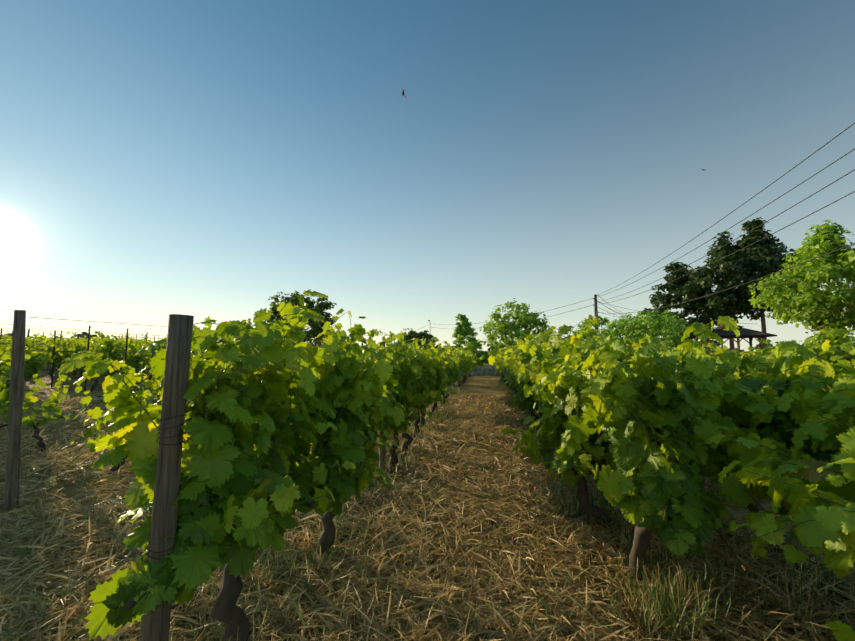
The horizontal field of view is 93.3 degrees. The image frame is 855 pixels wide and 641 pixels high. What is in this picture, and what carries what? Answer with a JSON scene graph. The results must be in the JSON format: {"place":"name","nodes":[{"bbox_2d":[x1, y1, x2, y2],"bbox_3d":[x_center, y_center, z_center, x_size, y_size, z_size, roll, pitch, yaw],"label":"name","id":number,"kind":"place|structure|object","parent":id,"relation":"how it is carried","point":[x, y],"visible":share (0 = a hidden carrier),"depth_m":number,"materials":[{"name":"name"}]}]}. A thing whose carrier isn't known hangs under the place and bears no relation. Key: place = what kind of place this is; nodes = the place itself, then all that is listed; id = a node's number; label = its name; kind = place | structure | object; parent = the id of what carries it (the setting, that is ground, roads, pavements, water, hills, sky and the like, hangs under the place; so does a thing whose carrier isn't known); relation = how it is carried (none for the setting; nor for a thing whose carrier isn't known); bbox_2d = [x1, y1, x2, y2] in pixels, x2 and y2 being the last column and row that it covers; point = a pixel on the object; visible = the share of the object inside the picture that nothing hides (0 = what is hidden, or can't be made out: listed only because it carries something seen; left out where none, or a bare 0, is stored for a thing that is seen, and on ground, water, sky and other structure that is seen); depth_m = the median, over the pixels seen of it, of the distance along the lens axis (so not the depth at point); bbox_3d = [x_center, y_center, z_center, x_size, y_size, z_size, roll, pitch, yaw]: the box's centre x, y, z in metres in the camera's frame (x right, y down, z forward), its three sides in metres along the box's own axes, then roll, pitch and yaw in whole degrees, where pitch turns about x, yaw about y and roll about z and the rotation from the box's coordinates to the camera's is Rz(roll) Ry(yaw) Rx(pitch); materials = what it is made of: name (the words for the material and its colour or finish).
{"place":"outdoors","nodes":[
{"label":"outdoors","id":0,"kind":"place"},
{"bbox_2d":[6,331,218,367],"bbox_3d":[-10.030,2.971,37.131,0.004,1.444,57.000,-1,-5,8],"label":"trellis wire","id":1,"kind":"object","parent":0,"point":[78,335],"visible":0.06,"depth_m":14.54,"materials":[{"name":"grey metal"}]},
{"bbox_2d":[294,344,492,361],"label":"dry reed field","id":2,"kind":"structure","parent":0,"point":[313,345],"depth_m":87.92,"materials":[{"name":"plant"}]},
{"bbox_2d":[0,358,854,640],"bbox_3d":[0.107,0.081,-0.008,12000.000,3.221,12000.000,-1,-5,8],"label":"ground","id":3,"kind":"structure","parent":0,"point":[480,384],"depth_m":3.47,"materials":[{"name":"beige plant"}]},
{"bbox_2d":[0,348,10,397],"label":"vine","id":4,"kind":"object","parent":3,"relation":"on","point":[6,372],"visible":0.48,"depth_m":7.58,"materials":[{"name":"green plant"}]},
{"bbox_2d":[3,310,25,512],"bbox_3d":[-4.021,0.923,3.948,0.104,2.053,0.158,-4,-6,39],"label":"post","id":5,"kind":"object","parent":3,"relation":"on","point":[12,480],"visible":0.86,"depth_m":3.92,"materials":[{"name":"brown wood"}]},
{"bbox_2d":[0,344,38,379],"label":"vine","id":6,"kind":"object","parent":3,"relation":"on","point":[28,356],"visible":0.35,"depth_m":9.43,"materials":[{"name":"green plant"}]},
{"bbox_2d":[0,341,56,383],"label":"vine","id":7,"kind":"object","parent":3,"relation":"on","point":[32,367],"visible":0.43,"depth_m":11.87,"materials":[{"name":"green plant"}]},
{"bbox_2d":[0,337,58,388],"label":"vine","id":8,"kind":"object","parent":3,"relation":"on","point":[32,345],"visible":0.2,"depth_m":13.67,"materials":[{"name":"green plant"}]},
{"bbox_2d":[28,334,53,356],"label":"vine","id":9,"kind":"object","parent":3,"relation":"on","point":[35,335],"visible":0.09,"depth_m":23.96,"materials":[{"name":"green plant"}]},
{"bbox_2d":[0,374,88,451],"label":"vine","id":10,"kind":"object","parent":3,"relation":"on","point":[28,421],"visible":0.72,"depth_m":6.15,"materials":[{"name":"green plant"}]},
{"bbox_2d":[38,334,62,340],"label":"vine","id":11,"kind":"object","parent":3,"relation":"on","point":[57,337],"visible":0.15,"depth_m":26.64,"materials":[{"name":"green plant"}]},
{"bbox_2d":[51,332,55,386],"bbox_3d":[-13.358,1.426,14.415,0.079,2.119,0.046,2,-5,-22],"label":"post","id":12,"kind":"object","parent":3,"relation":"on","point":[53,362],"visible":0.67,"depth_m":14.39,"materials":[{"name":"brown wood"}]},
{"bbox_2d":[39,340,71,375],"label":"vine","id":13,"kind":"object","parent":3,"relation":"on","point":[59,359],"visible":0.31,"depth_m":18.24,"materials":[{"name":"green plant"}]},
{"bbox_2d":[40,337,76,371],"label":"vine","id":14,"kind":"object","parent":3,"relation":"on","point":[46,338],"visible":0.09,"depth_m":20.21,"materials":[{"name":"green plant"}]},
{"bbox_2d":[57,336,86,374],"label":"vine","id":15,"kind":"object","parent":3,"relation":"on","point":[75,372],"visible":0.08,"depth_m":19.42,"materials":[{"name":"green plant"}]},
{"bbox_2d":[51,332,103,378],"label":"vine","id":16,"kind":"object","parent":3,"relation":"on","point":[78,346],"visible":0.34,"depth_m":14.97,"materials":[{"name":"green plant"}]},
{"bbox_2d":[55,338,102,374],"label":"vine","id":17,"kind":"object","parent":3,"relation":"on","point":[72,347],"visible":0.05,"depth_m":17.27,"materials":[{"name":"green plant"}]},
{"bbox_2d":[11,330,152,379],"bbox_3d":[-5.905,3.021,35.611,0.004,1.380,58.000,-1,-5,8],"label":"trellis wire","id":18,"kind":"object","parent":3,"relation":"on","point":[86,346],"visible":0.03,"depth_m":10.99,"materials":[{"name":"grey metal"}]},
{"bbox_2d":[0,330,163,373],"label":"trellis wire","id":19,"kind":"object","parent":3,"relation":"on","point":[87,344],"visible":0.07,"depth_m":13.41,"materials":[{"name":"grey metal"}]},
{"bbox_2d":[76,331,97,337],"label":"distant tree","id":20,"kind":"object","parent":3,"relation":"on","point":[83,334],"visible":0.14,"depth_m":200.72,"materials":[{"name":"green plant"}]},
{"bbox_2d":[84,326,90,390],"bbox_3d":[-11.312,1.312,13.420,0.057,2.291,0.056,-1,-5,8],"label":"post","id":21,"kind":"object","parent":3,"relation":"on","point":[87,350],"visible":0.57,"depth_m":13.45,"materials":[{"name":"brown wood"}]},
{"bbox_2d":[84,352,114,390],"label":"vine","id":22,"kind":"object","parent":3,"relation":"on","point":[100,376],"visible":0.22,"depth_m":13.85,"materials":[{"name":"green plant"}]},
{"bbox_2d":[56,384,161,475],"bbox_3d":[-3.850,1.400,5.146,0.787,1.220,1.266,-1,-5,8],"label":"vine","id":23,"kind":"object","parent":3,"relation":"on","point":[96,412],"visible":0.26,"depth_m":4.78,"materials":[{"name":"green plant"}]},
{"bbox_2d":[0,324,238,411],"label":"trellis wire","id":24,"kind":"object","parent":3,"relation":"on","point":[62,351],"visible":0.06,"depth_m":6.32,"materials":[{"name":"grey metal"}]},
{"bbox_2d":[89,331,152,373],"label":"vine","id":25,"kind":"object","parent":3,"relation":"on","point":[108,345],"visible":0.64,"depth_m":14.47,"materials":[{"name":"green plant"}]},
{"bbox_2d":[124,329,127,374],"bbox_3d":[-9.306,1.359,12.430,0.053,2.229,0.098,4,-6,-39],"label":"post","id":26,"kind":"object","parent":3,"relation":"on","point":[126,349],"visible":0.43,"depth_m":12.47,"materials":[{"name":"brown wood"}]},
{"bbox_2d":[111,335,140,373],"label":"vine","id":27,"kind":"object","parent":3,"relation":"on","point":[115,337],"visible":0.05,"depth_m":19.48,"materials":[{"name":"green plant"}]},
{"bbox_2d":[123,355,151,386],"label":"vine","id":28,"kind":"object","parent":3,"relation":"on","point":[137,370],"visible":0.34,"depth_m":15.75,"materials":[{"name":"green plant"}]},
{"bbox_2d":[135,334,166,379],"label":"vine","id":29,"kind":"object","parent":3,"relation":"on","point":[152,352],"visible":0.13,"depth_m":18.35,"materials":[{"name":"green plant"}]},
{"bbox_2d":[143,357,161,404],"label":"vine","id":30,"kind":"object","parent":3,"relation":"on","point":[157,395],"visible":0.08,"depth_m":8.01,"materials":[{"name":"green plant"}]},
{"bbox_2d":[146,350,158,367],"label":"vine","id":31,"kind":"object","parent":3,"relation":"on","point":[156,351],"visible":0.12,"depth_m":16.11,"materials":[{"name":"green plant"}]},
{"bbox_2d":[139,314,193,640],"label":"post","id":32,"kind":"object","parent":3,"relation":"on","point":[155,626],"visible":0.93,"depth_m":1.64,"materials":[{"name":"brown wood"}]},
{"bbox_2d":[23,317,425,436],"bbox_3d":[0.319,3.069,33.581,0.004,1.376,60.000,-1,-5,8],"label":"trellis wire","id":33,"kind":"object","parent":32,"relation":"attached to","point":[79,351],"visible":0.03,"depth_m":4.50,"materials":[{"name":"grey metal"}]},
{"bbox_2d":[0,327,348,389],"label":"trellis wire","id":34,"kind":"object","parent":3,"relation":"on","point":[96,347],"visible":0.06,"depth_m":8.67,"materials":[{"name":"grey metal"}]},
{"bbox_2d":[58,289,389,640],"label":"vine","id":35,"kind":"object","parent":3,"relation":"on","point":[247,482],"visible":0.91,"depth_m":1.84,"materials":[{"name":"green plant"}]},
{"bbox_2d":[255,290,336,344],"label":"oak tree","id":36,"kind":"object","parent":3,"relation":"on","point":[317,326],"depth_m":76.75,"materials":[{"name":"green plant"}]},
{"bbox_2d":[289,308,405,553],"bbox_3d":[-0.609,0.939,3.393,1.178,2.008,1.627,-3,-6,32],"label":"vine","id":37,"kind":"object","parent":3,"relation":"on","point":[344,410],"visible":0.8,"depth_m":2.91,"materials":[{"name":"green plant"}]},
{"bbox_2d":[379,342,385,469],"bbox_3d":[-0.586,1.208,5.259,0.076,1.855,0.094,-3,-6,31],"label":"post","id":38,"kind":"object","parent":3,"relation":"on","point":[382,453],"visible":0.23,"depth_m":5.19,"materials":[{"name":"brown wood"}]},
{"bbox_2d":[355,329,458,471],"bbox_3d":[-0.592,1.138,5.712,1.748,2.043,1.772,2,-6,-26],"label":"vine","id":39,"kind":"object","parent":3,"relation":"on","point":[400,392],"visible":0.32,"depth_m":5.52,"materials":[{"name":"green plant"}]},
{"bbox_2d":[360,328,457,453],"bbox_3d":[-0.395,1.151,6.590,1.882,2.152,3.018,2,-5,-21],"label":"vine","id":40,"kind":"object","parent":3,"relation":"on","point":[417,399],"visible":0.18,"depth_m":6.13,"materials":[{"name":"green plant"}]},
{"bbox_2d":[398,330,438,348],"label":"tree","id":41,"kind":"object","parent":3,"relation":"on","point":[411,334],"depth_m":69.85,"materials":[{"name":"green plant"}]},
{"bbox_2d":[402,342,460,435],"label":"vine","id":42,"kind":"object","parent":3,"relation":"on","point":[426,374],"visible":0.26,"depth_m":7.75,"materials":[{"name":"green plant"}]},
{"bbox_2d":[416,337,452,427],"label":"vine","id":43,"kind":"object","parent":3,"relation":"on","point":[432,384],"visible":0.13,"depth_m":8.71,"materials":[{"name":"green plant"}]},
{"bbox_2d":[417,343,458,417],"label":"vine","id":44,"kind":"object","parent":3,"relation":"on","point":[442,376],"visible":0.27,"depth_m":9.85,"materials":[{"name":"green plant"}]},
{"bbox_2d":[428,343,465,404],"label":"vine","id":45,"kind":"object","parent":3,"relation":"on","point":[448,375],"visible":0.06,"depth_m":12.03,"materials":[{"name":"green plant"}]},
{"bbox_2d":[442,341,462,398],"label":"vine","id":46,"kind":"object","parent":3,"relation":"on","point":[452,377],"visible":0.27,"depth_m":12.98,"materials":[{"name":"green plant"}]},
{"bbox_2d":[449,353,470,393],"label":"vine","id":47,"kind":"object","parent":3,"relation":"on","point":[463,358],"visible":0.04,"depth_m":15.37,"materials":[{"name":"green plant"}]},
{"bbox_2d":[454,347,470,393],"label":"vine","id":48,"kind":"object","parent":3,"relation":"on","point":[460,363],"visible":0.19,"depth_m":16.69,"materials":[{"name":"green plant"}]},
{"bbox_2d":[456,348,469,388],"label":"vine","id":49,"kind":"object","parent":3,"relation":"on","point":[462,367],"visible":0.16,"depth_m":18.67,"materials":[{"name":"green plant"}]},
{"bbox_2d":[457,348,472,386],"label":"vine","id":50,"kind":"object","parent":3,"relation":"on","point":[465,361],"visible":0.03,"depth_m":20.16,"materials":[{"name":"green plant"}]},
{"bbox_2d":[450,313,482,352],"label":"poplar tree","id":51,"kind":"object","parent":3,"relation":"on","point":[463,331],"depth_m":69.15,"materials":[{"name":"green plant"}]},
{"bbox_2d":[462,351,474,383],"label":"vine","id":52,"kind":"object","parent":3,"relation":"on","point":[467,366],"visible":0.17,"depth_m":21.93,"materials":[{"name":"green plant"}]},
{"bbox_2d":[467,355,483,376],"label":"vine","id":53,"kind":"object","parent":3,"relation":"on","point":[473,360],"visible":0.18,"depth_m":28.37,"materials":[{"name":"green plant"}]},
{"bbox_2d":[469,356,484,376],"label":"vine","id":54,"kind":"object","parent":3,"relation":"on","point":[474,365],"visible":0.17,"depth_m":29.55,"materials":[{"name":"green plant"}]},
{"bbox_2d":[472,350,488,366],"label":"bush","id":55,"kind":"object","parent":3,"relation":"on","point":[481,353],"depth_m":48.43,"materials":[{"name":"green plant"}]},
{"bbox_2d":[471,368,502,375],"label":"stone wall","id":56,"kind":"structure","parent":3,"relation":"on","point":[478,371],"depth_m":31.32,"materials":[{"name":"grey stone"}]},
{"bbox_2d":[496,346,520,393],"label":"vine","id":57,"kind":"object","parent":3,"relation":"on","point":[511,379],"visible":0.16,"depth_m":12.71,"materials":[{"name":"green plant"}]},
{"bbox_2d":[487,352,538,428],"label":"vine","id":58,"kind":"object","parent":3,"relation":"on","point":[527,403],"visible":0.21,"depth_m":8.10,"materials":[{"name":"green plant"}]},
{"bbox_2d":[477,298,557,355],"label":"round tree","id":59,"kind":"object","parent":3,"relation":"on","point":[504,328],"depth_m":57.37,"materials":[{"name":"green plant"}]},
{"bbox_2d":[502,334,567,418],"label":"vine","id":60,"kind":"object","parent":3,"relation":"on","point":[529,337],"visible":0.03,"depth_m":7.25,"materials":[{"name":"green plant"}]},
{"bbox_2d":[517,332,600,358],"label":"vine","id":61,"kind":"object","parent":3,"relation":"on","point":[583,335],"visible":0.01,"depth_m":5.26,"materials":[{"name":"green plant"}]},
{"bbox_2d":[487,315,634,528],"bbox_3d":[1.125,0.975,3.812,1.523,2.077,2.510,-3,-6,30],"label":"vine","id":62,"kind":"object","parent":3,"relation":"on","point":[566,435],"visible":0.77,"depth_m":3.32,"materials":[{"name":"green plant"}]},
{"bbox_2d":[516,326,627,483],"bbox_3d":[1.729,1.101,5.114,1.772,2.072,1.797,2,-6,-26],"label":"vine","id":63,"kind":"object","parent":3,"relation":"on","point":[550,329],"visible":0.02,"depth_m":5.08,"materials":[{"name":"green plant"}]},
{"bbox_2d":[588,294,598,329],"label":"utility pole","id":64,"kind":"object","parent":3,"relation":"on","point":[596,312],"visible":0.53,"depth_m":45.98,"materials":[{"name":"wood"}]},
{"bbox_2d":[572,316,620,341],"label":"fruit tree","id":65,"kind":"object","parent":3,"relation":"on","point":[599,323],"visible":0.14,"depth_m":44.98,"materials":[{"name":"green plant"}]},
{"bbox_2d":[597,312,687,352],"bbox_3d":[18.568,2.138,34.366,7.687,5.517,7.718,-1,-5,8],"label":"fruit tree","id":66,"kind":"object","parent":3,"relation":"on","point":[671,340],"depth_m":33.64,"materials":[{"name":"green plant"}]},
{"bbox_2d":[606,310,681,343],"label":"fruit tree","id":67,"kind":"object","parent":3,"relation":"on","point":[656,333],"visible":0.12,"depth_m":41.68,"materials":[{"name":"green plant"}]},
{"bbox_2d":[522,316,767,581],"bbox_3d":[1.548,0.963,2.912,1.468,1.890,1.790,-3,-6,31],"label":"vine","id":68,"kind":"object","parent":3,"relation":"on","point":[645,406],"visible":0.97,"depth_m":2.36,"materials":[{"name":"green plant"}]},
{"bbox_2d":[626,309,689,344],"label":"fruit tree","id":69,"kind":"object","parent":3,"relation":"on","point":[680,320],"visible":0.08,"depth_m":44.97,"materials":[{"name":"green plant"}]},
{"bbox_2d":[624,347,743,376],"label":"vine","id":70,"kind":"object","parent":3,"relation":"on","point":[666,349],"depth_m":4.48,"materials":[{"name":"green plant"}]},
{"bbox_2d":[642,261,725,349],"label":"pine tree","id":71,"kind":"object","parent":3,"relation":"on","point":[668,299],"depth_m":55.29,"materials":[{"name":"green plant"}]},
{"bbox_2d":[661,342,717,355],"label":"vine","id":72,"kind":"object","parent":3,"relation":"on","point":[709,345],"visible":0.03,"depth_m":8.70,"materials":[{"name":"green plant"}]},
{"bbox_2d":[600,321,836,558],"bbox_3d":[2.581,0.978,3.539,2.128,2.050,2.699,-1,-5,8],"label":"vine","id":73,"kind":"object","parent":3,"relation":"on","point":[739,416],"visible":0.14,"depth_m":3.07,"materials":[{"name":"green plant"}]},
{"bbox_2d":[686,341,763,377],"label":"vine","id":74,"kind":"object","parent":3,"relation":"on","point":[737,351],"visible":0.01,"depth_m":6.94,"materials":[{"name":"green plant"}]},
{"bbox_2d":[678,231,771,350],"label":"pine tree","id":75,"kind":"object","parent":3,"relation":"on","point":[705,276],"depth_m":51.21,"materials":[{"name":"green plant"}]},
{"bbox_2d":[700,336,761,353],"bbox_3d":[23.059,2.816,31.497,5.350,3.300,3.900,1,-5,-9],"label":"gazebo frame","id":76,"kind":"object","parent":3,"relation":"on","point":[739,340],"visible":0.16,"depth_m":30.23,"materials":[{"name":"brown wood"}]},
{"bbox_2d":[688,325,776,338],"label":"pavilion roof","id":77,"kind":"structure","parent":76,"relation":"on","point":[743,332],"depth_m":30.13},
{"bbox_2d":[716,347,771,357],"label":"vine","id":78,"kind":"object","parent":3,"relation":"on","point":[752,350],"depth_m":9.50,"materials":[{"name":"green plant"}]},
{"bbox_2d":[754,343,772,349],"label":"distant tree","id":79,"kind":"object","parent":3,"relation":"on","point":[757,346],"visible":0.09,"depth_m":237.53,"materials":[{"name":"green plant"}]},
{"bbox_2d":[715,217,817,348],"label":"pine tree","id":80,"kind":"object","parent":3,"relation":"on","point":[765,253],"depth_m":49.69,"materials":[{"name":"green plant"}]},
{"bbox_2d":[684,340,854,559],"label":"vine","id":81,"kind":"object","parent":3,"relation":"on","point":[766,448],"visible":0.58,"depth_m":2.17,"materials":[{"name":"green plant"}]},
{"bbox_2d":[708,375,854,640],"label":"vine","id":82,"kind":"object","parent":3,"relation":"on","point":[825,430],"visible":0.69,"depth_m":1.80,"materials":[{"name":"green plant"}]},
{"bbox_2d":[737,339,832,375],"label":"vine","id":83,"kind":"object","parent":3,"relation":"on","point":[763,341],"visible":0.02,"depth_m":6.58,"materials":[{"name":"green plant"}]},
{"bbox_2d":[746,328,854,374],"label":"vine","id":84,"kind":"object","parent":3,"relation":"on","point":[826,348],"visible":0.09,"depth_m":5.37,"materials":[{"name":"green plant"}]},
{"bbox_2d":[747,219,854,350],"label":"broadleaf tree","id":85,"kind":"object","parent":3,"relation":"on","point":[808,300],"depth_m":26.09,"materials":[{"name":"green plant"}]},
{"bbox_2d":[768,334,854,380],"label":"vine","id":86,"kind":"object","parent":3,"relation":"on","point":[850,348],"visible":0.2,"depth_m":4.98,"materials":[{"name":"green plant"}]},
{"bbox_3d":[3.128,1.276,5.938,0.085,1.900,0.084,-1,-5,8],"label":"post","id":87,"kind":"object","parent":3,"relation":"on","visible":0},
{"bbox_2d":[715,473,769,570],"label":"anchor wires","id":88,"kind":"object","parent":87,"relation":"attached to","point":[726,542],"visible":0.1,"depth_m":2.33,"materials":[{"name":"brown"}]},
{"bbox_2d":[0,0,854,350],"label":"sky","id":89,"kind":"structure","parent":0,"point":[200,159],"materials":[{"name":"blue"}]},
{"bbox_2d":[149,123,854,335],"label":"power line wires","id":90,"kind":"object","parent":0,"point":[726,244],"visible":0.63,"depth_m":17.50,"materials":[{"name":"grey metal"}]},
{"bbox_2d":[700,339,720,353],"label":"distant tree","id":91,"kind":"object","parent":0,"point":[716,343],"depth_m":201.12,"materials":[{"name":"green plant"}]}
]}

